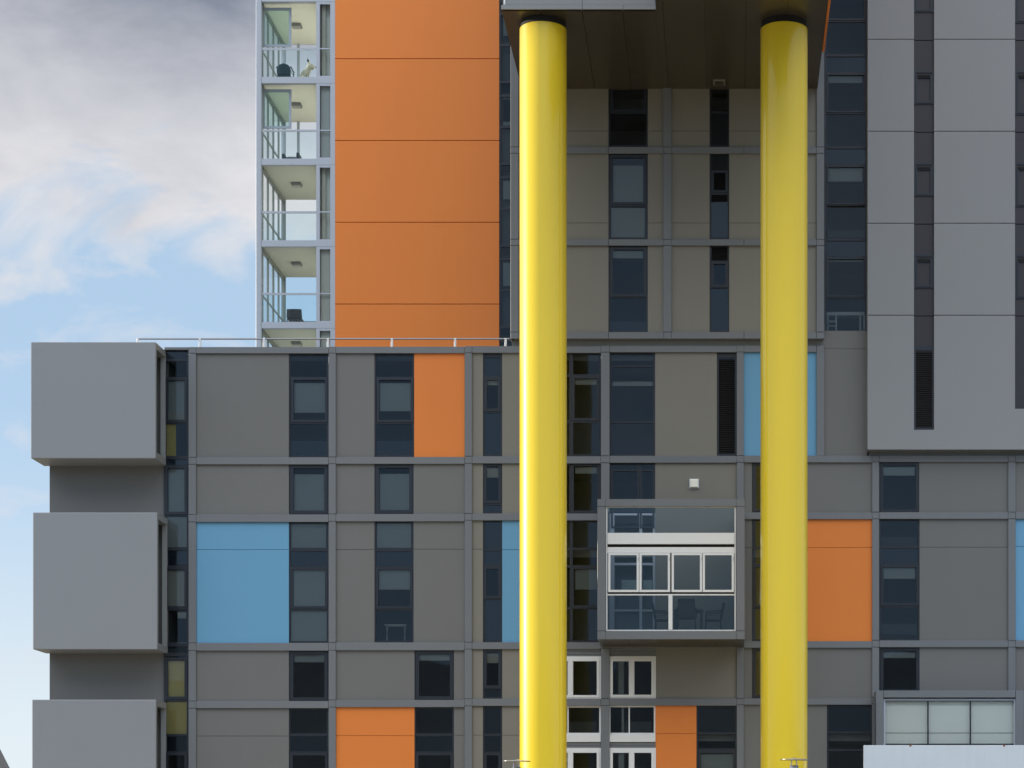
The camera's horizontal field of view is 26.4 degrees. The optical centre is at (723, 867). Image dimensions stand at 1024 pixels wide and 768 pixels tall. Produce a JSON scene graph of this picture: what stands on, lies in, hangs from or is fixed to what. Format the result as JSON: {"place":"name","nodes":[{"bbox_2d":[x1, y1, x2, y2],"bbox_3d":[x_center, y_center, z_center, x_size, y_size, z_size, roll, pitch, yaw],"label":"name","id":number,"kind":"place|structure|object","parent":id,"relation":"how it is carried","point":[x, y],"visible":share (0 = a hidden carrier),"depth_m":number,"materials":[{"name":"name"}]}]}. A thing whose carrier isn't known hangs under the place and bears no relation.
{"place":"outdoors","nodes":[
{"label":"outdoors","id":0,"kind":"place"},
{"bbox_2d":[0,750,9,767],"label":"house","id":1,"kind":"structure","parent":0,"point":[3,763],"depth_m":133.15,"materials":[{"name":"stone"}]},
{"bbox_2d":[0,0,315,767],"label":"sky","id":2,"kind":"structure","parent":0,"point":[128,127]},
{"bbox_3d":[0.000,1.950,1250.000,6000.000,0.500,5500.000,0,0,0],"label":"ground","id":3,"kind":"structure","parent":0,"visible":0},
{"bbox_2d":[31,331,1023,767],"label":"apartment block","id":4,"kind":"structure","parent":3,"relation":"on","point":[243,557],"depth_m":70.08,"materials":[{"name":"grey concrete"}]},
{"bbox_2d":[289,354,328,457],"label":"window","id":5,"kind":"structure","parent":4,"relation":"in","point":[306,394],"depth_m":70.17,"materials":[{"name":"grey glass"}]},
{"bbox_2d":[289,465,328,514],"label":"window","id":6,"kind":"structure","parent":4,"relation":"in","point":[308,484],"depth_m":70.21,"materials":[{"name":"grey glass"}]},
{"bbox_2d":[289,522,328,642],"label":"window","id":7,"kind":"structure","parent":4,"relation":"in","point":[308,552],"depth_m":70.21,"materials":[{"name":"clear glass"}]},
{"bbox_2d":[289,651,328,700],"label":"window","id":8,"kind":"structure","parent":4,"relation":"in","point":[294,656],"depth_m":70.10,"materials":[{"name":"grey glass"}]},
{"bbox_2d":[289,708,328,767],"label":"window","id":9,"kind":"structure","parent":4,"relation":"in","point":[299,743],"depth_m":70.12,"materials":[{"name":"grey glass"}]},
{"bbox_2d":[136,338,509,346],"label":"roof railing","id":10,"kind":"object","parent":4,"relation":"on","point":[328,339],"visible":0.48,"depth_m":71.17,"materials":[{"name":"grey"}]},
{"bbox_2d":[256,0,511,346],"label":"apartment tower","id":11,"kind":"structure","parent":4,"relation":"on","point":[404,177],"depth_m":79.18,"materials":[{"name":"orange"}]},
{"bbox_2d":[276,63,293,76],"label":"garden chair","id":12,"kind":"object","parent":11,"relation":"on","point":[283,70],"visible":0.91,"depth_m":79.65,"materials":[{"name":"teal fabric"}]},
{"bbox_2d":[282,152,301,158],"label":"lounge chair","id":13,"kind":"object","parent":11,"relation":"on","point":[298,155],"visible":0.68,"depth_m":79.70,"materials":[{"name":"fabric"}]},
{"bbox_2d":[286,309,303,321],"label":"wicker armchair","id":14,"kind":"object","parent":11,"relation":"on","point":[294,315],"visible":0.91,"depth_m":79.66,"materials":[{"name":"grey wicker"}]},
{"bbox_2d":[291,182,301,187],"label":"ceiling light","id":15,"kind":"object","parent":11,"relation":"attached to","point":[296,184],"visible":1,"depth_m":81.24,"materials":[{"name":"grey"}]},
{"bbox_2d":[291,341,301,346],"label":"ceiling light","id":16,"kind":"object","parent":11,"relation":"attached to","point":[296,343],"visible":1,"depth_m":81.23,"materials":[{"name":"grey"}]},
{"bbox_2d":[291,262,301,266],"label":"ceiling light","id":17,"kind":"object","parent":11,"relation":"attached to","point":[296,264],"visible":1,"depth_m":81.24,"materials":[{"name":"grey"}]},
{"bbox_2d":[292,102,301,108],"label":"ceiling light","id":18,"kind":"object","parent":11,"relation":"attached to","point":[296,105],"visible":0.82,"depth_m":81.26,"materials":[{"name":"grey"}]},
{"bbox_2d":[292,23,301,28],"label":"ceiling light","id":19,"kind":"object","parent":11,"relation":"attached to","point":[296,25],"visible":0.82,"depth_m":81.27,"materials":[{"name":"grey"}]},
{"bbox_2d":[300,59,315,76],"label":"dog","id":20,"kind":"object","parent":11,"relation":"on","point":[306,71],"visible":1,"depth_m":79.64},
{"bbox_2d":[316,2,334,76],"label":"window","id":21,"kind":"structure","parent":11,"relation":"in","point":[328,12],"depth_m":79.20,"materials":[{"name":"silver metal"}]},
{"bbox_2d":[316,83,334,158],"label":"window","id":22,"kind":"structure","parent":11,"relation":"in","point":[327,89],"depth_m":79.20,"materials":[{"name":"silver metal"}]},
{"bbox_2d":[316,247,334,321],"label":"window","id":23,"kind":"structure","parent":11,"relation":"in","point":[327,253],"depth_m":79.20,"materials":[{"name":"silver metal"}]},
{"bbox_2d":[316,328,334,346],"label":"window","id":24,"kind":"structure","parent":11,"relation":"in","point":[325,332],"depth_m":79.20,"materials":[{"name":"silver metal"}]},
{"bbox_2d":[316,165,335,239],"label":"window","id":25,"kind":"structure","parent":11,"relation":"in","point":[328,171],"depth_m":79.20,"materials":[{"name":"silver metal"}]},
{"bbox_2d":[375,354,413,456],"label":"window","id":26,"kind":"structure","parent":4,"relation":"in","point":[391,393],"depth_m":70.17,"materials":[{"name":"grey glass"}]},
{"bbox_2d":[375,464,413,513],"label":"window","id":27,"kind":"structure","parent":4,"relation":"in","point":[394,483],"depth_m":70.21,"materials":[{"name":"grey glass"}]},
{"bbox_2d":[375,522,413,641],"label":"window","id":28,"kind":"structure","parent":4,"relation":"in","point":[394,554],"depth_m":70.17,"materials":[{"name":"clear glass"}]},
{"bbox_2d":[384,624,407,640],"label":"table","id":29,"kind":"object","parent":4,"relation":"in","point":[396,625],"visible":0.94,"depth_m":70.46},
{"bbox_2d":[415,650,453,699],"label":"window","id":30,"kind":"structure","parent":4,"relation":"in","point":[418,657],"depth_m":70.10,"materials":[{"name":"grey glass"}]},
{"bbox_2d":[415,707,453,767],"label":"window","id":31,"kind":"structure","parent":4,"relation":"in","point":[425,743],"depth_m":70.12,"materials":[{"name":"grey glass"}]},
{"bbox_2d":[483,353,501,455],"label":"window","id":32,"kind":"structure","parent":4,"relation":"in","point":[492,362],"depth_m":70.17,"materials":[{"name":"grey glass"}]},
{"bbox_2d":[483,464,501,512],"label":"window","id":33,"kind":"structure","parent":4,"relation":"in","point":[488,506],"depth_m":70.12,"materials":[{"name":"grey glass"}]},
{"bbox_2d":[483,521,501,641],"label":"window","id":34,"kind":"structure","parent":4,"relation":"in","point":[492,530],"depth_m":70.17,"materials":[{"name":"grey glass"}]},
{"bbox_2d":[483,649,501,698],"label":"window","id":35,"kind":"structure","parent":4,"relation":"in","point":[487,658],"depth_m":70.12,"materials":[{"name":"grey glass"}]},
{"bbox_2d":[483,706,501,767],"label":"window","id":36,"kind":"structure","parent":4,"relation":"in","point":[492,715],"depth_m":70.17,"materials":[{"name":"grey glass"}]},
{"bbox_2d":[567,521,598,641],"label":"window","id":37,"kind":"structure","parent":4,"relation":"in","point":[585,575],"depth_m":70.12,"materials":[{"name":"grey metal"}]},
{"bbox_2d":[567,353,600,455],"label":"window","id":38,"kind":"structure","parent":4,"relation":"in","point":[574,379],"depth_m":70.12,"materials":[{"name":"grey metal"}]},
{"bbox_2d":[567,464,600,512],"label":"window","id":39,"kind":"structure","parent":4,"relation":"in","point":[578,470],"depth_m":70.10,"materials":[{"name":"grey metal"}]},
{"bbox_2d":[567,656,600,698],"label":"window","id":40,"kind":"structure","parent":4,"relation":"in","point":[570,659],"depth_m":70.03,"materials":[{"name":"white metal"}]},
{"bbox_2d":[567,706,600,734],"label":"window","id":41,"kind":"structure","parent":4,"relation":"in","point":[576,728],"depth_m":70.19,"materials":[{"name":"white metal"}]},
{"bbox_2d":[567,748,600,767],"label":"window","id":42,"kind":"structure","parent":4,"relation":"in","point":[570,751],"depth_m":70.03,"materials":[{"name":"white glass"}]},
{"bbox_2d":[608,656,655,698],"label":"window","id":43,"kind":"structure","parent":4,"relation":"in","point":[631,659],"depth_m":70.03,"materials":[{"name":"white glass"}]},
{"bbox_2d":[609,352,654,455],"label":"window","id":44,"kind":"structure","parent":4,"relation":"in","point":[616,448],"depth_m":70.17,"materials":[{"name":"grey glass"}]},
{"bbox_2d":[609,705,655,734],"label":"window","id":45,"kind":"structure","parent":4,"relation":"in","point":[631,728],"depth_m":70.19,"materials":[{"name":"white glass"}]},
{"bbox_2d":[610,463,654,527],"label":"window","id":46,"kind":"structure","parent":4,"relation":"in","point":[639,468],"depth_m":70.10,"materials":[{"name":"grey glass"}]},
{"bbox_2d":[610,512,654,629],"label":"balcony door","id":47,"kind":"structure","parent":4,"relation":"in","point":[626,584],"depth_m":70.12,"materials":[{"name":"silver metal"}]},
{"bbox_2d":[610,748,655,767],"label":"window","id":48,"kind":"structure","parent":4,"relation":"in","point":[620,751],"depth_m":70.03,"materials":[{"name":"white glass"}]},
{"bbox_2d":[651,603,667,629],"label":"dining chair","id":49,"kind":"object","parent":4,"relation":"on","point":[659,612],"visible":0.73,"depth_m":68.80,"materials":[{"name":"grey wicker"}]},
{"bbox_2d":[676,599,696,629],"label":"dining chair","id":50,"kind":"object","parent":4,"relation":"on","point":[685,608],"visible":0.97,"depth_m":68.04,"materials":[{"name":"grey wicker"}]},
{"bbox_2d":[674,609,702,629],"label":"dining table","id":51,"kind":"object","parent":4,"relation":"on","point":[700,611],"visible":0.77,"depth_m":68.78,"materials":[{"name":"grey wicker"}]},
{"bbox_2d":[689,479,698,488],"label":"wall light","id":52,"kind":"object","parent":4,"relation":"attached to","point":[693,483],"visible":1,"depth_m":69.97,"materials":[{"name":"silver metal"}]},
{"bbox_2d":[705,603,724,629],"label":"dining chair","id":53,"kind":"object","parent":4,"relation":"on","point":[715,612],"visible":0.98,"depth_m":68.78,"materials":[{"name":"grey wicker"}]},
{"bbox_2d":[696,706,736,767],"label":"window","id":54,"kind":"structure","parent":4,"relation":"in","point":[709,719],"depth_m":70.17,"materials":[{"name":"grey glass"}]},
{"bbox_2d":[717,353,736,455],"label":"louvre window","id":55,"kind":"structure","parent":4,"relation":"in","point":[726,368],"depth_m":70.12,"materials":[{"name":"black metal"}]},
{"bbox_2d":[752,463,759,511],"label":"window","id":56,"kind":"structure","parent":4,"relation":"in","point":[754,465],"depth_m":70.10,"materials":[{"name":"grey metal"}]},
{"bbox_2d":[752,519,759,640],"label":"window","id":57,"kind":"structure","parent":4,"relation":"in","point":[754,566],"depth_m":70.12,"materials":[{"name":"grey metal"}]},
{"bbox_2d":[752,648,759,697],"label":"window","id":58,"kind":"structure","parent":4,"relation":"in","point":[754,650],"depth_m":70.10,"materials":[{"name":"grey metal"}]},
{"bbox_2d":[827,705,871,767],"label":"window","id":59,"kind":"structure","parent":4,"relation":"in","point":[841,719],"depth_m":70.17,"materials":[{"name":"grey glass"}]},
{"bbox_2d":[879,462,918,511],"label":"window","id":60,"kind":"structure","parent":4,"relation":"in","point":[883,471],"depth_m":70.10,"materials":[{"name":"grey metal"}]},
{"bbox_2d":[879,519,918,639],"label":"window","id":61,"kind":"structure","parent":4,"relation":"in","point":[898,556],"depth_m":70.17,"materials":[{"name":"grey glass"}]},
{"bbox_2d":[879,647,918,690],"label":"window","id":62,"kind":"structure","parent":4,"relation":"in","point":[882,654],"depth_m":70.12,"materials":[{"name":"grey metal"}]},
{"bbox_2d":[824,0,1023,455],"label":"grey tower","id":63,"kind":"structure","parent":4,"relation":"on","point":[924,186],"depth_m":69.62,"materials":[{"name":"grey"}]},
{"bbox_2d":[826,312,864,330],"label":"console table","id":64,"kind":"object","parent":63,"relation":"in","point":[833,324],"visible":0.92,"depth_m":70.52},
{"bbox_2d":[914,0,933,12],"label":"window","id":65,"kind":"structure","parent":63,"relation":"in","point":[916,10],"depth_m":69.69,"materials":[{"name":"grey metal"}]},
{"bbox_2d":[914,70,933,104],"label":"window","id":66,"kind":"structure","parent":63,"relation":"in","point":[916,102],"depth_m":69.69,"materials":[{"name":"grey metal"}]},
{"bbox_2d":[914,162,933,196],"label":"window","id":67,"kind":"structure","parent":63,"relation":"in","point":[916,194],"depth_m":69.69,"materials":[{"name":"grey metal"}]},
{"bbox_2d":[914,254,933,288],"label":"window","id":68,"kind":"structure","parent":63,"relation":"in","point":[916,286],"depth_m":69.69,"materials":[{"name":"grey metal"}]},
{"bbox_2d":[914,346,933,429],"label":"louvre window","id":69,"kind":"structure","parent":63,"relation":"in","point":[923,355],"depth_m":69.70,"materials":[{"name":"black metal"}]},
{"bbox_2d":[1015,0,1023,22],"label":"window","id":70,"kind":"structure","parent":63,"relation":"in","point":[1017,20],"depth_m":69.69,"materials":[{"name":"grey metal"}]},
{"bbox_2d":[1015,70,1023,114],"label":"window","id":71,"kind":"structure","parent":63,"relation":"in","point":[1017,112],"depth_m":69.69,"materials":[{"name":"grey metal"}]},
{"bbox_2d":[1015,162,1023,206],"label":"window","id":72,"kind":"structure","parent":63,"relation":"in","point":[1017,204],"depth_m":69.69,"materials":[{"name":"grey metal"}]},
{"bbox_2d":[1015,254,1023,298],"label":"window","id":73,"kind":"structure","parent":63,"relation":"in","point":[1017,296],"depth_m":69.69,"materials":[{"name":"grey metal"}]},
{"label":"pavement","id":74,"kind":"structure","parent":0,"visible":0},
{"bbox_2d":[502,759,530,767],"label":"street lamp","id":75,"kind":"object","parent":74,"relation":"on","point":[516,760],"visible":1,"depth_m":59.80,"materials":[{"name":"silver metal"}]},
{"bbox_2d":[520,14,566,767],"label":"column","id":76,"kind":"structure","parent":74,"relation":"on","point":[543,391],"depth_m":63.89,"materials":[{"name":"yellow paint"}]},
{"bbox_2d":[501,0,830,342],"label":"overhanging building","id":77,"kind":"structure","parent":76,"relation":"on","point":[663,187],"depth_m":69.93,"materials":[{"name":"grey stone"}]},
{"bbox_2d":[608,89,647,147],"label":"window","id":78,"kind":"structure","parent":77,"relation":"in","point":[611,111],"depth_m":69.97,"materials":[{"name":"black metal"}]},
{"bbox_2d":[608,154,647,239],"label":"window","id":79,"kind":"structure","parent":77,"relation":"in","point":[625,171],"depth_m":70.05,"materials":[{"name":"clear glass"}]},
{"bbox_2d":[608,246,647,332],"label":"window","id":80,"kind":"structure","parent":77,"relation":"in","point":[612,326],"depth_m":69.97,"materials":[{"name":"grey metal"}]},
{"bbox_2d":[713,79,724,84],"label":"soffit light","id":81,"kind":"object","parent":77,"relation":"attached to","point":[718,81],"visible":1,"depth_m":69.17,"materials":[{"name":"grey metal"}]},
{"bbox_2d":[710,89,728,146],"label":"window","id":82,"kind":"structure","parent":77,"relation":"in","point":[719,120],"depth_m":70.02,"materials":[{"name":"black glass"}]},
{"bbox_2d":[710,154,728,238],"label":"window","id":83,"kind":"structure","parent":77,"relation":"in","point":[719,163],"depth_m":70.02,"materials":[{"name":"black glass"}]},
{"bbox_2d":[710,246,728,331],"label":"window","id":84,"kind":"structure","parent":77,"relation":"in","point":[719,293],"depth_m":70.02,"materials":[{"name":"black glass"}]},
{"bbox_2d":[760,14,807,767],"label":"column","id":85,"kind":"structure","parent":74,"relation":"on","point":[783,386],"depth_m":63.89,"materials":[{"name":"yellow paint"}]},
{"bbox_2d":[780,757,807,767],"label":"street lamp","id":86,"kind":"object","parent":74,"relation":"on","point":[793,759],"visible":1,"depth_m":59.89,"materials":[{"name":"silver metal"}]},
{"bbox_2d":[863,744,1023,767],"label":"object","id":87,"kind":"object","parent":74,"relation":"on","point":[943,756],"visible":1,"depth_m":63.00,"materials":[{"name":"white paint"}]}
]}

